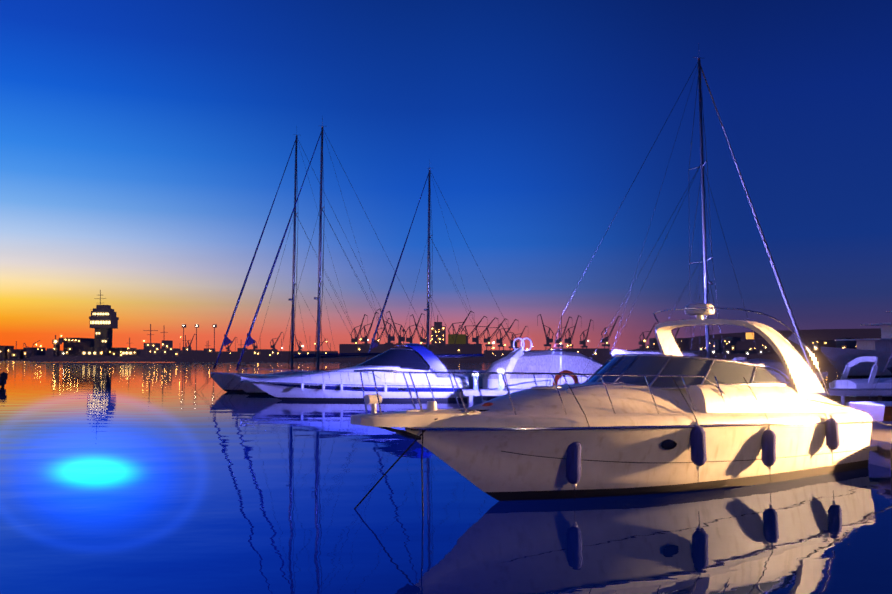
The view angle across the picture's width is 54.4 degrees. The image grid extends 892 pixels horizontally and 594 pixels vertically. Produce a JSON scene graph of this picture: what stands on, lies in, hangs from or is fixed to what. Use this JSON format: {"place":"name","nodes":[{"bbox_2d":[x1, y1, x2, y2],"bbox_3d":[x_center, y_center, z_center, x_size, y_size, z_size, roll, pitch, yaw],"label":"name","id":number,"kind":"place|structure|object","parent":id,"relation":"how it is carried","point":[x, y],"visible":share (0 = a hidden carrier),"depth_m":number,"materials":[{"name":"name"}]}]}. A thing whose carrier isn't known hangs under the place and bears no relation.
{"place":"outdoors","nodes":[
{"label":"outdoors","id":0,"kind":"place"},
{"bbox_2d":[0,328,844,355],"bbox_3d":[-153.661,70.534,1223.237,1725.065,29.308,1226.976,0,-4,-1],"label":"warm harbour lamps","id":1,"kind":"object","parent":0,"point":[55,341],"visible":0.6,"depth_m":756.91,"materials":[{"name":"yellow"}]},
{"bbox_2d":[0,290,880,361],"bbox_3d":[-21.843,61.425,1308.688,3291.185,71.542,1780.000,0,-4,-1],"label":"harbor skyline","id":2,"kind":"structure","parent":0,"point":[163,353],"depth_m":820.68,"materials":[{"name":"black"}]},
{"bbox_2d":[0,328,858,358],"bbox_3d":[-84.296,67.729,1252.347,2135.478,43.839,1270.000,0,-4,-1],"label":"harbour buildings","id":3,"kind":"structure","parent":2,"relation":"on","point":[97,345],"depth_m":646.01,"materials":[{"name":"grey"}]},
{"bbox_2d":[83,313,131,353],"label":"lit windows","id":4,"kind":"structure","parent":3,"relation":"attached to","point":[97,322],"depth_m":628.64,"materials":[{"name":"glass"}]},
{"bbox_2d":[448,334,465,343],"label":"building","id":5,"kind":"structure","parent":2,"relation":"on","point":[460,338],"depth_m":757.39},
{"bbox_2d":[746,333,753,338],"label":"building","id":6,"kind":"structure","parent":2,"relation":"on","point":[749,336],"depth_m":1605.82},
{"bbox_2d":[0,360,891,593],"bbox_3d":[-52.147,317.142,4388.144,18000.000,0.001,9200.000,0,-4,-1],"label":"water","id":7,"kind":"structure","parent":0,"point":[143,478],"depth_m":14.50,"materials":[{"name":"blue liquid"}]},
{"bbox_2d":[0,372,7,386],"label":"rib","id":8,"kind":"object","parent":7,"relation":"on","point":[3,377],"visible":0.94,"depth_m":80.52,"materials":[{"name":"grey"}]},
{"bbox_2d":[199,135,394,391],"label":"sailboat","id":9,"kind":"object","parent":7,"relation":"on","point":[221,380],"visible":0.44,"depth_m":69.53,"materials":[{"name":"silver metal"}]},
{"bbox_2d":[222,116,426,394],"bbox_3d":[-8.993,-2.947,64.221,16.007,21.297,4.333,1,-4,-8],"label":"sailboat","id":10,"kind":"object","parent":7,"relation":"on","point":[249,388],"visible":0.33,"depth_m":63.76,"materials":[{"name":"silver metal"}]},
{"bbox_2d":[222,343,468,400],"bbox_3d":[-6.636,5.045,55.190,15.812,4.195,4.418,0,-4,-7],"label":"sport cruiser","id":11,"kind":"object","parent":7,"relation":"on","point":[343,384],"visible":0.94,"depth_m":53.98,"materials":[{"name":"white plastic"}]},
{"bbox_2d":[365,168,512,388],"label":"sailboat","id":12,"kind":"object","parent":7,"relation":"on","point":[374,344],"visible":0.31,"depth_m":76.88,"materials":[{"name":"silver metal"}]},
{"bbox_2d":[482,337,603,397],"bbox_3d":[9.073,5.129,60.133,12.810,4.633,3.503,0,-4,-4],"label":"covered cruiser","id":13,"kind":"object","parent":7,"relation":"on","point":[518,360],"visible":0.4,"depth_m":58.44,"materials":[{"name":"fabric"}]},
{"bbox_2d":[350,290,891,515],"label":"cruiser","id":14,"kind":"object","parent":7,"relation":"on","point":[670,418],"visible":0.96,"depth_m":16.51,"materials":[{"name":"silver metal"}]},
{"bbox_2d":[461,389,891,402],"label":"finger pier","id":15,"kind":"structure","parent":7,"relation":"on","point":[471,393],"depth_m":51.90,"materials":[{"name":"grey concrete"}]},
{"bbox_2d":[473,369,503,389],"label":"dock pedestals","id":16,"kind":"object","parent":15,"relation":"on","point":[500,381],"visible":0.35,"depth_m":51.89,"materials":[{"name":"white"}]},
{"bbox_2d":[546,57,828,396],"bbox_3d":[13.187,-3.580,45.374,16.007,19.865,4.333,1,-4,-9],"label":"sailboat","id":17,"kind":"object","parent":7,"relation":"on","point":[793,337],"visible":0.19,"depth_m":45.53,"materials":[{"name":"silver metal"}]},
{"bbox_2d":[732,357,827,382],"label":"boat","id":18,"kind":"object","parent":7,"relation":"on","point":[776,364],"visible":0.25,"depth_m":73.64,"materials":[{"name":"plastic"}]},
{"bbox_2d":[821,311,891,376],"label":"motor yacht","id":19,"kind":"object","parent":7,"relation":"on","point":[839,359],"visible":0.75,"depth_m":126.79,"materials":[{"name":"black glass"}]},
{"bbox_2d":[829,356,891,399],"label":"motorboat","id":20,"kind":"object","parent":7,"relation":"on","point":[844,382],"visible":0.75,"depth_m":55.78,"materials":[{"name":"white plastic"}]},
{"bbox_2d":[849,356,891,420],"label":"boat","id":21,"kind":"object","parent":7,"relation":"on","point":[878,410],"visible":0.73,"depth_m":29.90,"materials":[{"name":"white plastic"}]},
{"bbox_2d":[868,421,891,469],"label":"quay","id":22,"kind":"structure","parent":7,"relation":"on","point":[881,439],"depth_m":21.28,"materials":[{"name":"grey"}]},
{"bbox_2d":[0,0,891,353],"label":"sky","id":23,"kind":"structure","parent":0,"point":[146,146],"materials":[{"name":"blue"}]}
]}

